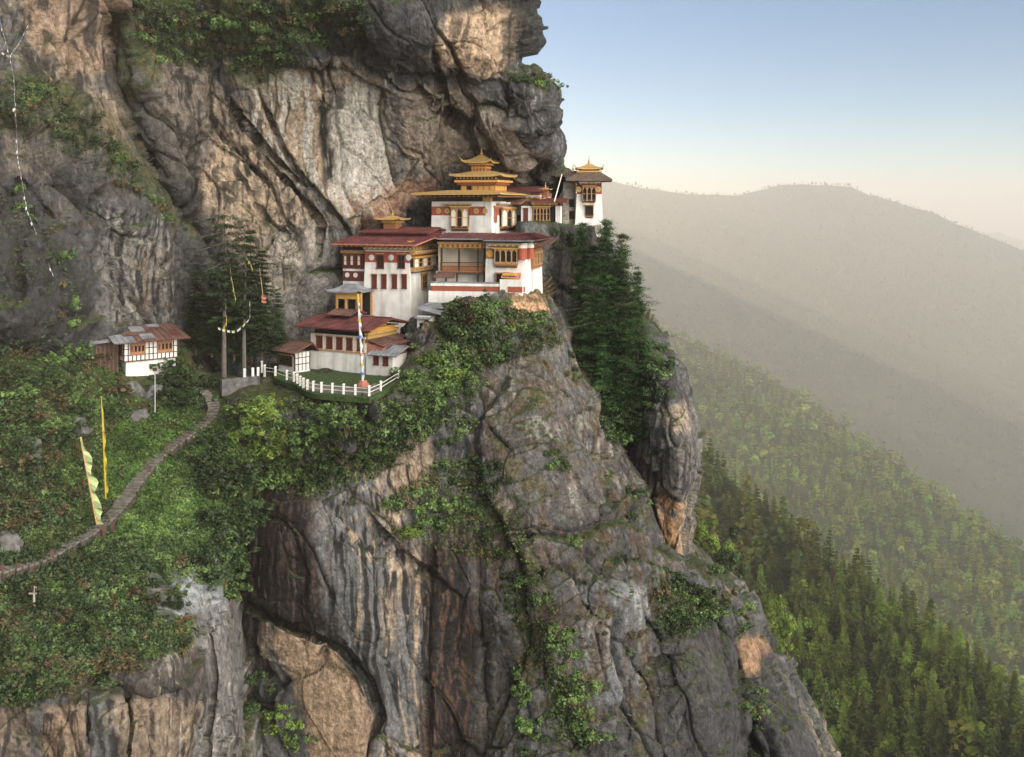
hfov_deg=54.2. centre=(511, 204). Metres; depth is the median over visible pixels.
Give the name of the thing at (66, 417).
shrub
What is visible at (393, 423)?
shrub
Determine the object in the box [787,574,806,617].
forest conifer
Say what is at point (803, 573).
forest conifer
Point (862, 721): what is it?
forest conifer
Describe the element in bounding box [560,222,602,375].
conifer tree
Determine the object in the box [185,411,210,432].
shrub
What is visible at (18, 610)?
shrub
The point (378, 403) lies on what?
shrub
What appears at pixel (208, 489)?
shrub
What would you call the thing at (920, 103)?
sky
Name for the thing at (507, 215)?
bay window
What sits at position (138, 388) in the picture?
boulder
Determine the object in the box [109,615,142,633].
shrub
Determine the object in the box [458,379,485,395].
shrub
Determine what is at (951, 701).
forest conifer
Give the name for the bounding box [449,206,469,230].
bay window
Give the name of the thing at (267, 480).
shrub
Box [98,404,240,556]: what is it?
meadow
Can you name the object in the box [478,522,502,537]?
shrub
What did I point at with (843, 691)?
forest conifer
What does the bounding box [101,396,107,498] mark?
prayer flag
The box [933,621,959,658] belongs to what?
forest conifer
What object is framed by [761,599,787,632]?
broadleaf tree
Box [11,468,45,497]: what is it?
shrub
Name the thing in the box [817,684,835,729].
forest conifer
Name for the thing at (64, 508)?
shrub
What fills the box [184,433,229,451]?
shrub
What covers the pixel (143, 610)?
shrub
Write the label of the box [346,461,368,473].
shrub
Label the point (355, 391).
terrace fence
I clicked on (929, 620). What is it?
forest conifer
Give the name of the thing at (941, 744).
forest conifer
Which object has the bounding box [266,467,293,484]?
shrub
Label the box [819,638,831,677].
forest conifer
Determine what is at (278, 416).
shrub
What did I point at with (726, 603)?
shrub
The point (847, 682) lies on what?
forest broadleaf
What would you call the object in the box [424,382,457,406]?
shrub
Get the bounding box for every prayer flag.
[80,437,102,524]
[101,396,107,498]
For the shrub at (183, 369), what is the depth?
106.24 m
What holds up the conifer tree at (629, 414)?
on the cliff buttress
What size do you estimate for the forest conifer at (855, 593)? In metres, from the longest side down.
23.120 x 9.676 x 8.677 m
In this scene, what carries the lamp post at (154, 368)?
on the hillside
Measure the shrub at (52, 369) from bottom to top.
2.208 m
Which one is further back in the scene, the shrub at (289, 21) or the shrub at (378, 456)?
the shrub at (289, 21)
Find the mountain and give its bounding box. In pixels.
[576,182,1023,550]
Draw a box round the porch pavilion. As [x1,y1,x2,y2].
[324,283,374,315]
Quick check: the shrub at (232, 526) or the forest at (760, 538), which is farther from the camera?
the forest at (760, 538)
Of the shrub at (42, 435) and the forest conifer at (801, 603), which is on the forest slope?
the forest conifer at (801, 603)
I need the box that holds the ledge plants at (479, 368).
[237,299,721,740]
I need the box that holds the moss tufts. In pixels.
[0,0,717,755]
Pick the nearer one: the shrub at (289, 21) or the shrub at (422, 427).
the shrub at (422, 427)
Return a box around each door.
[495,272,504,281]
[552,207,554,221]
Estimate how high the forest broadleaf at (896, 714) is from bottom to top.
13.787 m
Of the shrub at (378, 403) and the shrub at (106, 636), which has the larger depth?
the shrub at (378, 403)
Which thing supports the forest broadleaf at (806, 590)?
on the forest slope
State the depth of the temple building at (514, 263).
116.42 m
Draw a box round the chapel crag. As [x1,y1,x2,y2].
[515,220,605,358]
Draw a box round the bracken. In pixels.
[0,438,196,705]
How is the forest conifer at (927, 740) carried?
on the forest slope
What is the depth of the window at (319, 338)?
111.82 m
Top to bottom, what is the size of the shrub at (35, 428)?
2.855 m
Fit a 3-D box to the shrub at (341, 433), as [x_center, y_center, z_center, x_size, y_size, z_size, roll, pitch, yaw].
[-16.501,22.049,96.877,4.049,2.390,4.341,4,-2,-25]
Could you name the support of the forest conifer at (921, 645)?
on the forest slope
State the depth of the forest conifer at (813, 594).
514.59 m
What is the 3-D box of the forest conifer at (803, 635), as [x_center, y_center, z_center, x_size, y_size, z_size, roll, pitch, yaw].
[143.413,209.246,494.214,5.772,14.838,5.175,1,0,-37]
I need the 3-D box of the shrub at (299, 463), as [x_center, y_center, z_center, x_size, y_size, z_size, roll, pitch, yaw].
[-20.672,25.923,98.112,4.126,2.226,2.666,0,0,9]
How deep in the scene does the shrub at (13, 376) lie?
86.93 m
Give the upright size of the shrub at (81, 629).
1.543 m
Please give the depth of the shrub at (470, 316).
108.00 m
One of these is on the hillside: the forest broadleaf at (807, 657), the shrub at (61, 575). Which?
the shrub at (61, 575)
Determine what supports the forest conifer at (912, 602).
on the forest slope
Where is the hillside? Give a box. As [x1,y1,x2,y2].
[0,339,262,756]
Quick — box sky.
[522,0,1023,239]
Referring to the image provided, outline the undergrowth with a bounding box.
[0,339,261,707]
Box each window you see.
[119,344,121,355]
[130,343,144,355]
[157,340,171,352]
[278,353,292,366]
[315,334,322,347]
[325,335,332,348]
[335,336,342,349]
[343,255,347,265]
[345,337,352,350]
[349,255,353,265]
[356,255,360,265]
[356,337,363,351]
[371,274,376,288]
[373,356,378,364]
[376,253,384,268]
[381,274,386,288]
[382,357,388,365]
[391,274,396,288]
[397,253,405,268]
[401,274,406,288]
[410,254,437,272]
[422,272,428,288]
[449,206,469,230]
[493,207,497,221]
[493,248,518,267]
[499,207,518,229]
[523,208,527,220]
[532,206,550,220]
[534,251,537,265]
[537,250,540,264]
[540,250,542,263]
[582,185,596,202]
[584,204,593,217]
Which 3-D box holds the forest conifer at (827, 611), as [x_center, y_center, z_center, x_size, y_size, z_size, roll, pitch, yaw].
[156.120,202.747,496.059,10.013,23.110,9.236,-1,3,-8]
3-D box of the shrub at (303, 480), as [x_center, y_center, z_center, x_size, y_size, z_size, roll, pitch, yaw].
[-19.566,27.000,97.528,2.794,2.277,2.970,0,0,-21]
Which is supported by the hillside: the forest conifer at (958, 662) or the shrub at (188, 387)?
the shrub at (188, 387)
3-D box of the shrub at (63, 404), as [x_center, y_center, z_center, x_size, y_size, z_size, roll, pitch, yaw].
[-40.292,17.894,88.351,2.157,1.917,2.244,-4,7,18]
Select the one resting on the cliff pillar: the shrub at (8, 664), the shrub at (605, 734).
the shrub at (605, 734)
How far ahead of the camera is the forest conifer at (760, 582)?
528.63 m
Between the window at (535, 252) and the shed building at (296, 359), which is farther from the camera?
the window at (535, 252)
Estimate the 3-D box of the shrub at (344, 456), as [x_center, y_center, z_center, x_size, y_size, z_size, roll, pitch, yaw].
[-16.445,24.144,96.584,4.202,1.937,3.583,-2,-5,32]
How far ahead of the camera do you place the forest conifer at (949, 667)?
431.52 m
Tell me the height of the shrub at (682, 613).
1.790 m
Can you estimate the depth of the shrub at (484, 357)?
106.75 m
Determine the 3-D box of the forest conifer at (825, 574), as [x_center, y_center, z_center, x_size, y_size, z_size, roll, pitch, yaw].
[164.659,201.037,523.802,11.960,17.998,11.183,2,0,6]
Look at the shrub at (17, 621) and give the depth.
66.58 m
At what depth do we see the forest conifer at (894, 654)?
453.54 m
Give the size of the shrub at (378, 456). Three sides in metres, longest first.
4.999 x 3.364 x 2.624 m
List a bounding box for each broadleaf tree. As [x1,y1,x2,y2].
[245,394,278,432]
[693,518,733,554]
[711,525,748,578]
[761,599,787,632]
[771,593,812,655]
[801,668,841,713]
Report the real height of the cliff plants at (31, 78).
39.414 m
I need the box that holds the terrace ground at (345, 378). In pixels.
[271,363,396,402]
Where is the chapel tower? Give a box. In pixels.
[555,159,611,236]
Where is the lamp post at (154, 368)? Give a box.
[152,366,157,412]
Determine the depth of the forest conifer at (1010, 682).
407.88 m
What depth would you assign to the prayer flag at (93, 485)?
80.41 m
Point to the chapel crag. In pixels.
(555, 264)
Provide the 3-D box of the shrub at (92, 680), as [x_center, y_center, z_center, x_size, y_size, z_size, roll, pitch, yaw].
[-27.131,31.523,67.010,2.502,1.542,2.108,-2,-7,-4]
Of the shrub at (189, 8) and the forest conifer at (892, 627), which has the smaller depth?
the shrub at (189, 8)
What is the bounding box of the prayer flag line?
[10,60,52,274]
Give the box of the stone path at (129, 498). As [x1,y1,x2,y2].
[0,390,220,580]
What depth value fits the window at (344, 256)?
122.20 m
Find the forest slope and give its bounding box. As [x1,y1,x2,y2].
[698,465,1023,756]
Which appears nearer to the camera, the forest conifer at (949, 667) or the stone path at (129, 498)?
the stone path at (129, 498)
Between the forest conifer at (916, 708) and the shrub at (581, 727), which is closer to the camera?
the shrub at (581, 727)
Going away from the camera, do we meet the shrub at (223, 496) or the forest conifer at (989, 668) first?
the shrub at (223, 496)
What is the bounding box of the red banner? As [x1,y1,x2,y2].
[259,268,265,302]
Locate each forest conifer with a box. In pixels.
[745,575,749,590]
[753,564,769,600]
[760,589,765,606]
[767,584,776,607]
[771,611,780,638]
[776,607,795,639]
[784,634,796,670]
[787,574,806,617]
[787,643,799,675]
[788,631,795,651]
[789,580,813,636]
[794,614,809,657]
[800,568,808,600]
[801,614,807,640]
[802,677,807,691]
[804,605,811,637]
[807,579,819,607]
[808,603,820,638]
[808,637,824,692]
[809,607,820,648]
[811,659,823,704]
[815,617,831,647]
[816,572,831,603]
[816,581,833,617]
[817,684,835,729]
[819,574,835,619]
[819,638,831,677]
[820,591,834,634]
[822,652,840,696]
[826,591,854,637]
[828,726,843,754]
[829,640,849,688]
[829,671,838,702]
[831,562,848,603]
[832,577,838,610]
[835,614,850,643]
[836,699,850,755]
[837,681,850,724]
[839,628,850,664]
[840,618,851,653]
[840,631,854,684]
[843,730,860,756]
[844,690,873,751]
[846,593,857,635]
[848,634,872,681]
[848,676,867,719]
[849,576,862,616]
[849,597,864,633]
[849,602,857,633]
[849,613,869,650]
[850,666,875,719]
[853,555,868,596]
[854,625,861,651]
[856,574,867,614]
[860,663,869,690]
[861,605,874,645]
[862,596,869,621]
[863,560,875,605]
[864,582,877,620]
[866,641,886,671]
[868,643,885,680]
[870,732,890,756]
[871,577,886,617]
[871,589,895,632]
[871,665,892,705]
[873,681,895,738]
[875,694,899,749]
[879,633,901,674]
[880,631,888,661]
[881,618,890,645]
[882,638,892,663]
[884,633,903,687]
[886,588,891,604]
[888,613,898,639]
[888,641,920,688]
[889,584,898,614]
[892,671,911,707]
[893,582,916,627]
[893,633,917,681]
[894,695,920,744]
[896,609,914,647]
[897,676,913,723]
[898,716,920,756]
[900,620,907,655]
[906,590,921,631]
[909,608,918,640]
[911,693,923,729]
[912,636,918,664]
[914,597,938,648]
[914,628,932,658]
[914,630,934,669]
[918,698,935,756]
[919,636,956,691]
[920,668,951,713]
[923,686,945,736]
[929,724,954,756]
[932,688,950,746]
[933,619,943,650]
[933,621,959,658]
[933,632,952,678]
[938,646,960,695]
[939,645,974,689]
[942,703,968,756]
[944,678,959,711]
[952,626,970,669]
[953,691,966,721]
[955,667,969,702]
[961,640,972,680]
[964,679,983,724]
[964,690,977,716]
[965,722,987,756]
[967,636,986,685]
[972,652,989,702]
[974,657,995,687]
[979,682,1004,732]
[980,684,993,720]
[987,682,1013,731]
[993,715,1004,754]
[994,672,1012,712]
[1005,670,1023,710]
[1005,675,1023,710]
[1007,701,1023,732]
[1007,725,1023,756]
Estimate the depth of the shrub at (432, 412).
100.30 m
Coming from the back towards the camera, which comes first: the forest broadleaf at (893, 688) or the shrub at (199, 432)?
the forest broadleaf at (893, 688)
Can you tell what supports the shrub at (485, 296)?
on the cliff pillar
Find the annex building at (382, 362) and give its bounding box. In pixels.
[366,345,411,375]
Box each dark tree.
[179,263,209,355]
[190,269,226,357]
[200,259,260,361]
[230,231,269,357]
[236,250,287,361]
[263,293,293,362]
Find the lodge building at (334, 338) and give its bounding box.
[294,308,409,373]
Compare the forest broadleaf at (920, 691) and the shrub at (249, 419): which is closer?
the shrub at (249, 419)
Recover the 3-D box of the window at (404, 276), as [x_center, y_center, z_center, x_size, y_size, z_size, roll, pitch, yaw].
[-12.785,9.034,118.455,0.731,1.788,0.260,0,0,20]
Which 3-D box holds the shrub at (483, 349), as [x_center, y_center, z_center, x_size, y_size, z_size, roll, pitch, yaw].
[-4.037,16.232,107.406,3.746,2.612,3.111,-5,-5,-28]
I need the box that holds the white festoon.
[218,303,249,332]
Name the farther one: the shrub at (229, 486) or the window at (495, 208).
the window at (495, 208)
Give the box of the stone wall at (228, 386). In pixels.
[220,367,259,395]
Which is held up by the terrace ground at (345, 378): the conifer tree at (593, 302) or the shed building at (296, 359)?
the shed building at (296, 359)
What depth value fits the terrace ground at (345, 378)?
103.66 m
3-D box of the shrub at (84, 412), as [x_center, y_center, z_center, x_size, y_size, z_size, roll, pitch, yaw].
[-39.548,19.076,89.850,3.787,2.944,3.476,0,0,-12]
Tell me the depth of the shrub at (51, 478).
81.31 m
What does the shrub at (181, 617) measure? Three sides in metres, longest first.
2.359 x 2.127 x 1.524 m
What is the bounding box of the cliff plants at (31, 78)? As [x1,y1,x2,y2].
[0,0,556,342]
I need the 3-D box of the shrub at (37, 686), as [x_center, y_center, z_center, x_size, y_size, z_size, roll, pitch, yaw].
[-30.201,30.266,64.165,2.210,1.382,2.810,0,0,14]
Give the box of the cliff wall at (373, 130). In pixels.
[0,0,576,376]
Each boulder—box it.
[0,530,23,553]
[22,436,41,448]
[70,415,93,437]
[121,380,144,395]
[130,408,149,421]
[143,384,163,399]
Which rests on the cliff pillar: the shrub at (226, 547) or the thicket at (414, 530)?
the thicket at (414, 530)
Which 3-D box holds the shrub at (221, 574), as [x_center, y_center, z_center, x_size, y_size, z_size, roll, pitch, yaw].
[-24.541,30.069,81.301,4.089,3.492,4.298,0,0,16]
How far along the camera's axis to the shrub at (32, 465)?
80.67 m
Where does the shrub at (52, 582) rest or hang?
on the hillside
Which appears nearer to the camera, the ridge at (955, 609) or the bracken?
the bracken
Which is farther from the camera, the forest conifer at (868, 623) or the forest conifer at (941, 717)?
the forest conifer at (868, 623)
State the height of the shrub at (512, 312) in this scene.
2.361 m
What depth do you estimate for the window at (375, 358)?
107.94 m
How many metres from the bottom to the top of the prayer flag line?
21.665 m
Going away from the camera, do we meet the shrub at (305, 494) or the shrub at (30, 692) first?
the shrub at (30, 692)
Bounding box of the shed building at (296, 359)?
[270,339,318,372]
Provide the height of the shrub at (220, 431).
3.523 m
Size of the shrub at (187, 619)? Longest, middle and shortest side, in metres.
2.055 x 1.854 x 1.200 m
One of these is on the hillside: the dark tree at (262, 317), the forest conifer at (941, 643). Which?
the dark tree at (262, 317)
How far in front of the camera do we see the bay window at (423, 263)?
120.60 m
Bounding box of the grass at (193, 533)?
[0,339,260,704]
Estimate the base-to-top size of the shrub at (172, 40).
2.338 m
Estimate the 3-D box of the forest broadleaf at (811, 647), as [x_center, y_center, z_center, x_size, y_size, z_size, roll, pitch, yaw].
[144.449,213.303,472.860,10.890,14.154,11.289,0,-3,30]
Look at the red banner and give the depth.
108.47 m
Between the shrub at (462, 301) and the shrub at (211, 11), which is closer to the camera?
the shrub at (462, 301)
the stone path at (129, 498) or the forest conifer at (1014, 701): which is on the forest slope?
the forest conifer at (1014, 701)
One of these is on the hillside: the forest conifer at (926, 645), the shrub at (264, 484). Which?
the shrub at (264, 484)
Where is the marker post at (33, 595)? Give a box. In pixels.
[28,586,36,606]
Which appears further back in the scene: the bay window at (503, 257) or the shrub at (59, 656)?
the bay window at (503, 257)
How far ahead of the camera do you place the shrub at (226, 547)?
86.08 m
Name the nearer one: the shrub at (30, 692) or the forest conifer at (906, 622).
the shrub at (30, 692)
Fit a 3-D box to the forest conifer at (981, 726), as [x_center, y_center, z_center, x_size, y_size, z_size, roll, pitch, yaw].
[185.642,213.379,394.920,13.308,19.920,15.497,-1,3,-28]
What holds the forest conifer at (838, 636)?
on the forest slope
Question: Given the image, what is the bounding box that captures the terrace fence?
[261,361,399,395]
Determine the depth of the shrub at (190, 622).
71.34 m
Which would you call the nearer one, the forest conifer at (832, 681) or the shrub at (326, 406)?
the shrub at (326, 406)
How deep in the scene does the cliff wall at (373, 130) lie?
120.00 m
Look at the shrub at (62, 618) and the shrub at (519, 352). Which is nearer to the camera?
the shrub at (62, 618)
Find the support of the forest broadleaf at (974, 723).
on the forest slope
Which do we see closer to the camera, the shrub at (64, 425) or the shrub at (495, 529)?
the shrub at (64, 425)
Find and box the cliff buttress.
[588,251,703,555]
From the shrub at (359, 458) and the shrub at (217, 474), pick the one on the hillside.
the shrub at (217, 474)
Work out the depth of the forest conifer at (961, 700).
415.27 m
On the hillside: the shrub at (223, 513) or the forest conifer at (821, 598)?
the shrub at (223, 513)
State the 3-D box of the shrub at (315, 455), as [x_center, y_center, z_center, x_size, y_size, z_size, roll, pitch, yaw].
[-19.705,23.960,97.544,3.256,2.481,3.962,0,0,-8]
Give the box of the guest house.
[89,322,190,375]
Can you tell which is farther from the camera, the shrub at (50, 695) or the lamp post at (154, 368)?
the lamp post at (154, 368)
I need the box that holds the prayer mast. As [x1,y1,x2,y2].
[356,294,368,386]
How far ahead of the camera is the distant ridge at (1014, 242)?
13849.97 m
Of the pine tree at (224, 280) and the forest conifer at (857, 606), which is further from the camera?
the forest conifer at (857, 606)
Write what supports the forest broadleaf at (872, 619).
on the forest slope
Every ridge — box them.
[670,335,1023,709]
[983,232,1023,250]
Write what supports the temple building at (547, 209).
on the chapel crag
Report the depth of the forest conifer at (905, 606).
490.36 m
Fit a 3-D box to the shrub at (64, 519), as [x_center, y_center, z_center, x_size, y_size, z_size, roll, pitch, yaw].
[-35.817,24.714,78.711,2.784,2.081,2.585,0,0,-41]
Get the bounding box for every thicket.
[0,0,769,746]
[260,78,755,752]
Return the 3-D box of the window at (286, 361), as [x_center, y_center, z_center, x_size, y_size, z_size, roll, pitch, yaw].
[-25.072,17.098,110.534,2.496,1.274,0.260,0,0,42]
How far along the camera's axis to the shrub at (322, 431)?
96.56 m
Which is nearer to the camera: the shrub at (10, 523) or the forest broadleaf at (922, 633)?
the shrub at (10, 523)
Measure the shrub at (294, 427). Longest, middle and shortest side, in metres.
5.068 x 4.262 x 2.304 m
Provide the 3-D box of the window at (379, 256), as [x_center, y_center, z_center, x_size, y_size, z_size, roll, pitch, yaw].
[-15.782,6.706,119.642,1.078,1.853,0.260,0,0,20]
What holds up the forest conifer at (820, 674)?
on the forest slope
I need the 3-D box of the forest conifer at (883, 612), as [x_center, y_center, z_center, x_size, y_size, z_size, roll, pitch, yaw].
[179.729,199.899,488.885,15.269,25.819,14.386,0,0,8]
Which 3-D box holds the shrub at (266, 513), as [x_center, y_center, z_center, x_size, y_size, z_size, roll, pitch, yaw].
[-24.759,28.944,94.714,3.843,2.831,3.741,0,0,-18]
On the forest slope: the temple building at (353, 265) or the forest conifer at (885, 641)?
the forest conifer at (885, 641)
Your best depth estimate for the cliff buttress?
117.24 m
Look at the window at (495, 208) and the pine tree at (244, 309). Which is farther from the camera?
the window at (495, 208)
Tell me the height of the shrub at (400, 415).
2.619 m
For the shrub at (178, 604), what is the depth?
73.50 m
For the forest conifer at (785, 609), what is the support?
on the forest slope
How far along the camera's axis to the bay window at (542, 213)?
129.63 m
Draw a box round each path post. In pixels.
[50,549,53,556]
[102,525,105,536]
[111,521,114,532]
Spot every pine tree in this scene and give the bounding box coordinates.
[175,214,269,377]
[200,228,295,376]
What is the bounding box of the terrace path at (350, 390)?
[289,374,379,395]
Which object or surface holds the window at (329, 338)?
in the lodge building at (334, 338)
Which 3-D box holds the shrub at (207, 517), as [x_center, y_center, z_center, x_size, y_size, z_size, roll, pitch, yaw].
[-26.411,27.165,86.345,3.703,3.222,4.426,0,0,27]
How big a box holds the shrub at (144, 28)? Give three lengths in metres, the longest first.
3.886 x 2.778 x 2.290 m
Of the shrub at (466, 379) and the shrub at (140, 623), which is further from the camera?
the shrub at (466, 379)
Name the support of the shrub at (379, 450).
on the cliff pillar
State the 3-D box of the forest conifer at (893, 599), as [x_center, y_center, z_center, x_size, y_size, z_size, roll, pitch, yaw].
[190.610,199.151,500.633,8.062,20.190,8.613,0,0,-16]
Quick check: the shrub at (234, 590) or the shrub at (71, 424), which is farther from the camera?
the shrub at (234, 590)
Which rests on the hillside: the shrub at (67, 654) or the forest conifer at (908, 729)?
the shrub at (67, 654)
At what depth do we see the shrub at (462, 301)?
110.42 m
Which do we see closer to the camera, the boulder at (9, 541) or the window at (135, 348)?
the boulder at (9, 541)
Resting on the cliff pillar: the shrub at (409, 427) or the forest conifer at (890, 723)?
the shrub at (409, 427)
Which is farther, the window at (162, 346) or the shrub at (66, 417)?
the window at (162, 346)
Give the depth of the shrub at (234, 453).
94.95 m
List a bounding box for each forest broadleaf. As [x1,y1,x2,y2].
[780,590,793,611]
[790,578,809,596]
[795,647,812,674]
[808,604,830,624]
[808,640,829,664]
[815,626,833,646]
[827,727,844,745]
[828,688,851,719]
[829,593,851,613]
[835,677,852,693]
[867,623,887,646]
[869,612,885,627]
[879,701,900,719]
[879,733,900,755]
[884,599,901,619]
[888,677,903,701]
[891,609,918,626]
[911,660,931,686]
[914,681,930,710]
[918,629,934,643]
[959,712,977,743]
[987,663,1009,684]
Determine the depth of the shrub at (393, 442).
97.32 m
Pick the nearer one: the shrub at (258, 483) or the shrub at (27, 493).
the shrub at (27, 493)
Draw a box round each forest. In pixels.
[602,181,1023,549]
[661,322,1023,701]
[694,428,1023,756]
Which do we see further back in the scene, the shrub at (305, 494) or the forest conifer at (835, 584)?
the forest conifer at (835, 584)
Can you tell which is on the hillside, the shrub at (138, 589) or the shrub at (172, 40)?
the shrub at (138, 589)
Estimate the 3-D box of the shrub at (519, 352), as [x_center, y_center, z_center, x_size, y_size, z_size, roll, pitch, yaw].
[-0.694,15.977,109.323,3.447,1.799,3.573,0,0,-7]
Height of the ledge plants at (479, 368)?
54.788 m
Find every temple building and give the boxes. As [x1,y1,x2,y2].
[331,210,445,332]
[340,246,364,299]
[411,148,527,248]
[428,232,533,302]
[482,232,557,295]
[497,172,551,214]
[521,198,567,222]
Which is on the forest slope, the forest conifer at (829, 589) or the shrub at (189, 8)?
the forest conifer at (829, 589)
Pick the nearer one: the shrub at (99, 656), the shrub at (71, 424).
the shrub at (99, 656)
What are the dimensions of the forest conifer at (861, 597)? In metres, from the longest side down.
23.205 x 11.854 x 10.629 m
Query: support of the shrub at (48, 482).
on the hillside
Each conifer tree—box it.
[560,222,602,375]
[561,245,636,412]
[564,219,645,445]
[582,332,641,441]
[584,233,671,435]
[597,331,650,441]
[598,266,684,436]
[612,336,654,428]
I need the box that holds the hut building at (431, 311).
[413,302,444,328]
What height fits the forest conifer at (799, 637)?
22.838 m
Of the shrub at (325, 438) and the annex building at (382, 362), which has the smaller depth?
the shrub at (325, 438)
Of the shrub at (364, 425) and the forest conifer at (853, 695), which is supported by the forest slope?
the forest conifer at (853, 695)
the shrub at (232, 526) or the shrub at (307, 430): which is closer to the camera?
the shrub at (232, 526)
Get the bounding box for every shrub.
[0,371,18,382]
[0,381,40,399]
[0,399,54,422]
[0,406,28,420]
[0,421,25,435]
[0,433,18,441]
[0,442,39,469]
[0,476,16,488]
[0,499,27,516]
[0,519,21,533]
[0,642,18,658]
[0,663,33,677]
[1,452,35,473]
[1,652,33,671]
[2,608,23,621]
[2,625,13,641]
[4,363,44,376]
[4,626,26,638]
[6,399,37,411]
[6,422,43,447]
[6,509,42,525]
[7,415,30,433]
[8,434,38,456]
[8,611,27,631]
[9,577,39,596]
[10,582,48,596]
[11,345,39,358]
[11,411,46,423]
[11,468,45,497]
[12,574,36,593]
[12,676,51,701]
[13,448,44,468]
[13,671,50,688]
[15,467,36,485]
[16,376,43,389]
[19,528,51,540]
[20,597,41,606]
[23,507,54,528]
[24,427,56,448]
[25,658,54,671]
[26,461,57,479]
[27,664,66,692]
[29,388,64,404]
[32,362,66,376]
[33,653,64,668]
[35,581,58,591]
[35,603,57,623]
[36,373,69,388]
[36,428,56,438]
[37,501,69,515]
[38,469,68,484]
[38,489,68,505]
[39,413,80,431]
[39,472,60,495]
[41,573,57,587]
[42,351,71,364]
[44,505,78,524]
[45,573,64,587]
[45,609,68,623]
[45,678,76,698]
[46,396,70,410]
[47,419,68,427]
[50,485,72,495]
[51,483,69,495]
[52,484,78,499]
[53,461,81,477]
[53,645,73,662]
[55,431,77,446]
[56,380,75,391]
[56,473,86,485]
[57,414,75,424]
[57,590,90,605]
[58,376,85,399]
[59,577,92,591]
[60,480,87,498]
[61,415,94,431]
[61,668,89,689]
[65,400,95,419]
[65,626,96,644]
[67,349,88,363]
[70,619,101,644]
[71,594,103,620]
[84,642,119,665]
[85,643,111,658]
[89,673,104,683]
[94,644,128,673]
[97,404,124,418]
[97,649,136,671]
[97,671,123,686]
[100,628,124,640]
[103,402,121,419]
[104,376,130,392]
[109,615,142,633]
[110,574,137,586]
[113,385,135,401]
[114,585,144,601]
[114,626,145,645]
[119,607,145,620]
[133,19,155,39]
[135,17,169,35]
[140,392,189,409]
[146,379,175,397]
[148,360,186,383]
[149,347,189,373]
[150,2,172,23]
[151,379,192,398]
[157,32,182,48]
[160,361,204,379]
[161,596,191,609]
[162,373,187,395]
[165,583,190,599]
[167,28,196,44]
[167,379,203,406]
[168,612,194,635]
[171,14,188,30]
[172,615,191,625]
[172,619,188,632]
[174,0,195,15]
[174,614,193,634]
[176,388,220,413]
[176,395,198,405]
[179,9,217,27]
[183,375,224,391]
[184,425,217,439]
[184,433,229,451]
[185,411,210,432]
[185,444,228,472]
[189,454,230,481]
[191,454,239,474]
[193,451,250,481]
[193,475,235,497]
[193,497,236,525]
[194,418,245,443]
[194,554,229,583]
[195,431,235,450]
[197,437,211,447]
[197,459,219,477]
[197,506,222,532]
[198,539,221,557]
[198,553,243,590]
[201,467,249,491]
[202,25,218,43]
[208,465,247,498]
[208,517,256,543]
[210,511,253,541]
[215,536,245,552]
[215,545,240,566]
[216,442,247,458]
[217,486,242,498]
[222,498,275,530]
[222,512,239,525]
[222,530,250,547]
[223,397,267,414]
[224,562,250,587]
[224,572,252,602]
[225,472,261,492]
[227,60,253,75]
[227,423,254,441]
[227,580,240,600]
[230,497,270,533]
[230,544,260,565]
[231,402,274,428]
[231,460,271,475]
[233,544,250,567]
[233,564,245,593]
[233,576,252,584]
[241,433,268,444]
[244,461,263,478]
[246,439,282,458]
[246,500,267,524]
[248,501,270,515]
[249,57,272,72]
[252,2,280,24]
[252,440,282,460]
[253,473,271,494]
[254,469,274,490]
[255,456,273,468]
[255,474,284,491]
[257,425,308,454]
[258,392,286,408]
[258,448,289,460]
[261,414,282,425]
[262,430,299,444]
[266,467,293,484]
[271,464,295,475]
[276,411,309,436]
[278,15,298,24]
[281,459,318,475]
[282,429,328,446]
[285,474,329,491]
[286,443,315,463]
[291,12,321,29]
[292,472,317,486]
[294,444,325,460]
[297,471,326,487]
[297,484,318,496]
[301,433,325,446]
[304,400,329,411]
[304,422,331,438]
[304,458,335,469]
[307,428,333,448]
[314,402,352,419]
[314,409,358,429]
[316,434,344,447]
[323,446,363,464]
[330,407,361,437]
[331,424,353,443]
[345,447,369,465]
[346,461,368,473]
[348,422,377,447]
[351,452,395,469]
[360,445,397,465]
[362,399,385,413]
[367,416,414,430]
[368,432,415,455]
[368,443,396,454]
[376,413,404,431]
[381,399,423,415]
[386,404,415,416]
[387,410,413,427]
[398,383,433,394]
[400,376,427,392]
[402,416,436,440]
[404,399,428,421]
[405,425,431,443]
[406,407,425,423]
[412,398,437,415]
[414,394,443,409]
[416,400,445,424]
[417,384,451,399]
[418,369,433,376]
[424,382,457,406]
[439,315,458,327]
[444,306,459,315]
[445,296,486,311]
[448,369,474,384]
[452,495,475,506]
[455,298,480,308]
[455,309,476,321]
[455,349,487,367]
[457,343,493,358]
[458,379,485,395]
[469,303,497,315]
[470,312,495,323]
[477,288,492,301]
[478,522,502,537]
[479,374,489,384]
[480,350,504,363]
[494,346,521,356]
[499,307,528,320]
[517,326,542,338]
[527,309,548,326]
[540,333,550,343]
[545,635,567,651]
[553,686,572,693]
[567,716,598,731]
[570,703,593,713]
[582,729,616,743]
[654,611,678,626]
[668,602,686,620]
[679,610,697,623]
[693,599,710,620]
[697,595,730,612]
[700,602,725,628]
[718,605,740,614]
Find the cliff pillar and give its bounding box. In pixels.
[225,276,840,756]
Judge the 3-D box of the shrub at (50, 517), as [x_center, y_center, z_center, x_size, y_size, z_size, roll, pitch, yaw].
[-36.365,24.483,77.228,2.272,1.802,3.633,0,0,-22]

